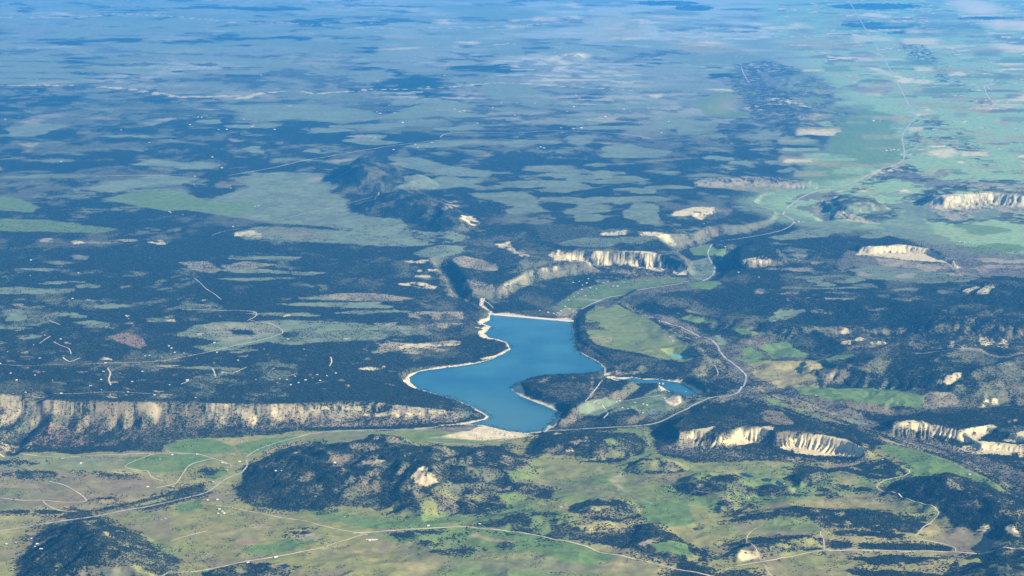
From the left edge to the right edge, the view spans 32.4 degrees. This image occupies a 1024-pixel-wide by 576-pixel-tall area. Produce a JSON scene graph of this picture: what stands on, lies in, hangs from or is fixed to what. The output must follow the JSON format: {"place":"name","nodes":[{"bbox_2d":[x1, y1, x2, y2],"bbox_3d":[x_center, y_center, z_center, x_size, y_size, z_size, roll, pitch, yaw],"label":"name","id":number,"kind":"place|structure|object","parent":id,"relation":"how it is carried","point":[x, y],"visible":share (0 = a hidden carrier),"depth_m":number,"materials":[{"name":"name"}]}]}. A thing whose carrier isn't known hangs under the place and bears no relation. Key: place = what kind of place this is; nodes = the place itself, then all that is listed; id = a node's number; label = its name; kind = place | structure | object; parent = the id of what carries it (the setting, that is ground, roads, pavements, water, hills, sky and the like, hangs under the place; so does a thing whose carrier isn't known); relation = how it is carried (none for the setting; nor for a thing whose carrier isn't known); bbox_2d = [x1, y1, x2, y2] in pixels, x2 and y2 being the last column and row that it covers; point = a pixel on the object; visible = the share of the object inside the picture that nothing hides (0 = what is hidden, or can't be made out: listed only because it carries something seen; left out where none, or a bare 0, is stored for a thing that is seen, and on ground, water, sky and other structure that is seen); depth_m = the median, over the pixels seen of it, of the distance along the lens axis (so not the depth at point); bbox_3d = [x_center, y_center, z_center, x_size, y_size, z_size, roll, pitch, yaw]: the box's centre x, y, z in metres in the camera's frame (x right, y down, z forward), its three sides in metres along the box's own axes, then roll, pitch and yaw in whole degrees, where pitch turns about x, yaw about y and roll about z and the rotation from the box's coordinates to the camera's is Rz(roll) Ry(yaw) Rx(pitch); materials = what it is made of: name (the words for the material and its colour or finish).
{"place":"outdoors","nodes":[
{"label":"outdoors","id":0,"kind":"place"},
{"bbox_2d":[4,481,86,501],"bbox_3d":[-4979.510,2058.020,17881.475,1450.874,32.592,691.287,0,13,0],"label":"road","id":1,"kind":"structure","parent":0,"point":[59,501],"depth_m":17696.20,"materials":[{"name":"grey asphalt"}]},
{"bbox_2d":[32,392,166,397],"bbox_3d":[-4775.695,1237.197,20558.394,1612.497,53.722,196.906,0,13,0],"label":"dirt track","id":2,"kind":"structure","parent":0,"point":[76,393],"depth_m":20504.90,"materials":[{"name":"beige soil"}]},
{"bbox_2d":[0,453,239,467],"bbox_3d":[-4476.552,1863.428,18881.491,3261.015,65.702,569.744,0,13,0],"label":"road","id":3,"kind":"structure","parent":0,"point":[138,453],"depth_m":19061.88,"materials":[{"name":"grey asphalt"}]},
{"bbox_2d":[125,454,161,480],"bbox_3d":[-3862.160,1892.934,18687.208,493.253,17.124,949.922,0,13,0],"label":"dirt track","id":4,"kind":"structure","parent":0,"point":[141,470],"depth_m":18565.77,"materials":[{"name":"beige soil"}]},
{"bbox_2d":[156,458,212,487],"bbox_3d":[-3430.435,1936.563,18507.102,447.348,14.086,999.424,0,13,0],"label":"road","id":5,"kind":"structure","parent":0,"point":[184,471],"depth_m":18498.38,"materials":[{"name":"grey asphalt"}]},
{"bbox_2d":[95,320,282,363],"bbox_3d":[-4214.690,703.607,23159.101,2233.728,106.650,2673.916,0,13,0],"label":"road","id":6,"kind":"structure","parent":0,"point":[214,350],"depth_m":23042.49,"materials":[{"name":"grey asphalt"}]},
{"bbox_2d":[162,534,362,575],"bbox_3d":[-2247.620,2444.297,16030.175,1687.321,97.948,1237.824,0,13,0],"label":"road","id":7,"kind":"structure","parent":0,"point":[264,558],"depth_m":16017.18,"materials":[{"name":"grey asphalt"}]},
{"bbox_2d":[216,505,367,534],"bbox_3d":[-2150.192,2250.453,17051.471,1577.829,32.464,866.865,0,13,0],"label":"road","id":8,"kind":"structure","parent":0,"point":[294,519],"depth_m":17105.93,"materials":[{"name":"grey asphalt"}]},
{"bbox_2d":[233,140,435,174],"bbox_3d":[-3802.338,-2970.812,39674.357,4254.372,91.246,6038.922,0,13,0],"label":"road","id":9,"kind":"structure","parent":0,"point":[333,155],"depth_m":39882.02,"materials":[{"name":"grey asphalt"}]},
{"bbox_2d":[409,315,604,432],"bbox_3d":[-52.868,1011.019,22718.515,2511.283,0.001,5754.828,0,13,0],"label":"lake water","id":10,"kind":"structure","parent":0,"point":[542,346],"depth_m":22427.84,"materials":[{"name":"blue liquid"}]},
{"bbox_2d":[0,0,1023,575],"bbox_3d":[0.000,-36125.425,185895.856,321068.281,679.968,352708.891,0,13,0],"label":"terrain","id":11,"kind":"structure","parent":0,"point":[104,104],"depth_m":30138.36,"materials":[{"name":"green plant"}]},
{"bbox_2d":[0,460,247,530],"bbox_3d":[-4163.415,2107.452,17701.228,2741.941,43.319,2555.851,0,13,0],"label":"highway","id":12,"kind":"structure","parent":11,"relation":"on","point":[140,507],"depth_m":17452.91,"materials":[{"name":"grey asphalt"}]},
{"bbox_2d":[0,216,498,429],"bbox_3d":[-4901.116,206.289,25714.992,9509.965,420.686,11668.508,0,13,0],"label":"plateau woods","id":13,"kind":"object","parent":11,"relation":"on","point":[81,398],"visible":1,"depth_m":23537.33,"materials":[{"name":"green plant"}]},
{"bbox_2d":[246,429,404,456],"bbox_3d":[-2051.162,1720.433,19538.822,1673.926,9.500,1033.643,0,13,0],"label":"highway","id":14,"kind":"structure","parent":11,"relation":"on","point":[327,431],"depth_m":19957.15,"materials":[{"name":"grey asphalt"}]},
{"bbox_2d":[427,430,552,443],"bbox_3d":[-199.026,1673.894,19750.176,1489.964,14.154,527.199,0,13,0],"label":"highway","id":15,"kind":"structure","parent":11,"relation":"on","point":[493,441],"depth_m":19637.61,"materials":[{"name":"grey asphalt"}]},
{"bbox_2d":[0,414,1023,575],"bbox_3d":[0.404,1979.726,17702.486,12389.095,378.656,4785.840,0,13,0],"label":"foreground woods","id":16,"kind":"object","parent":11,"relation":"on","point":[111,529],"visible":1,"depth_m":17625.31,"materials":[{"name":"green plant"}]},
{"bbox_2d":[0,332,1023,575],"bbox_3d":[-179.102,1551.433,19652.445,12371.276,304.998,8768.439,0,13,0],"label":"shrubs","id":17,"kind":"object","parent":11,"relation":"on","point":[447,518],"visible":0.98,"depth_m":17142.97,"materials":[{"name":"green plant"}]},
{"bbox_2d":[489,313,573,321],"bbox_3d":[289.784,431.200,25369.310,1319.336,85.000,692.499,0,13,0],"label":"dam","id":18,"kind":"structure","parent":11,"relation":"on","point":[531,317],"depth_m":25279.87,"materials":[{"name":"concrete"}]},
{"bbox_2d":[582,279,706,308],"bbox_3d":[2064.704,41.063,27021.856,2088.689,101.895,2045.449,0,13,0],"label":"highway","id":19,"kind":"structure","parent":11,"relation":"on","point":[635,290],"depth_m":26893.51,"materials":[{"name":"grey asphalt"}]},
{"bbox_2d":[568,320,746,429],"bbox_3d":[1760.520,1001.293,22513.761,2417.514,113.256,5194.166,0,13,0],"label":"highway","id":20,"kind":"structure","parent":11,"relation":"on","point":[695,403],"depth_m":21081.31,"materials":[{"name":"grey asphalt"}]},
{"bbox_2d":[723,214,793,240],"bbox_3d":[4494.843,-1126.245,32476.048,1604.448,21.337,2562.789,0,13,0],"label":"highway","id":21,"kind":"structure","parent":11,"relation":"on","point":[772,232],"depth_m":32099.94,"materials":[{"name":"grey asphalt"}]},
{"bbox_2d":[498,225,1023,428],"bbox_3d":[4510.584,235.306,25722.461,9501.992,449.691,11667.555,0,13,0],"label":"eastern woods","id":22,"kind":"object","parent":11,"relation":"on","point":[821,352],"visible":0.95,"depth_m":23973.53,"materials":[{"name":"green plant"}]},
{"bbox_2d":[783,117,915,213],"bbox_3d":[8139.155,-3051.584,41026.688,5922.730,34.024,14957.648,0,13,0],"label":"highway","id":23,"kind":"structure","parent":11,"relation":"on","point":[864,176],"depth_m":38739.57,"materials":[{"name":"grey asphalt"}]},
{"bbox_2d":[848,0,915,116],"bbox_3d":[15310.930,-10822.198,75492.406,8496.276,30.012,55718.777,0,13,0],"label":"highway","id":24,"kind":"structure","parent":11,"relation":"on","point":[887,65],"depth_m":61586.24,"materials":[{"name":"grey asphalt"}]},
{"bbox_2d":[357,526,710,575],"bbox_3d":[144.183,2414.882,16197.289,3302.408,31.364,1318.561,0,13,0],"label":"road","id":25,"kind":"structure","parent":0,"point":[545,537],"depth_m":16487.94,"materials":[{"name":"grey asphalt"}]},
{"bbox_2d":[613,378,698,394],"bbox_3d":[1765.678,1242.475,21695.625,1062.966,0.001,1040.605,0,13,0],"label":"bay water","id":26,"kind":"structure","parent":0,"point":[677,387],"depth_m":21839.71,"materials":[{"name":"blue liquid"}]},
{"bbox_2d":[669,354,688,359],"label":"pond water","id":27,"kind":"structure","parent":0,"point":[682,357],"depth_m":23150.27,"materials":[{"name":"teal liquid"}]},
{"bbox_2d":[707,244,715,278],"bbox_3d":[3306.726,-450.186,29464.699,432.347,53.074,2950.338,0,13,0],"label":"road","id":28,"kind":"structure","parent":0,"point":[711,262],"depth_m":29415.31,"materials":[{"name":"grey asphalt"}]},
{"bbox_2d":[740,473,753,476],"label":"pond water","id":29,"kind":"structure","parent":0,"point":[745,474],"depth_m":18272.53,"materials":[{"name":"blue liquid"}]},
{"bbox_2d":[746,524,770,574],"bbox_3d":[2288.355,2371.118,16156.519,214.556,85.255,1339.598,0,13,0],"label":"dirt track","id":30,"kind":"structure","parent":0,"point":[756,549],"depth_m":16051.40,"materials":[{"name":"beige soil"}]},
{"bbox_2d":[727,547,1023,568],"bbox_3d":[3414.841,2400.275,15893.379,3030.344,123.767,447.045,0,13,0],"label":"road","id":31,"kind":"structure","parent":0,"point":[866,550],"depth_m":16032.78,"materials":[{"name":"grey asphalt"}]},
{"bbox_2d":[876,468,955,550],"bbox_3d":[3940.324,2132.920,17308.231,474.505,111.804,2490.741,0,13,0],"label":"road","id":32,"kind":"structure","parent":0,"point":[919,502],"depth_m":17093.43,"materials":[{"name":"grey asphalt"}]}
]}

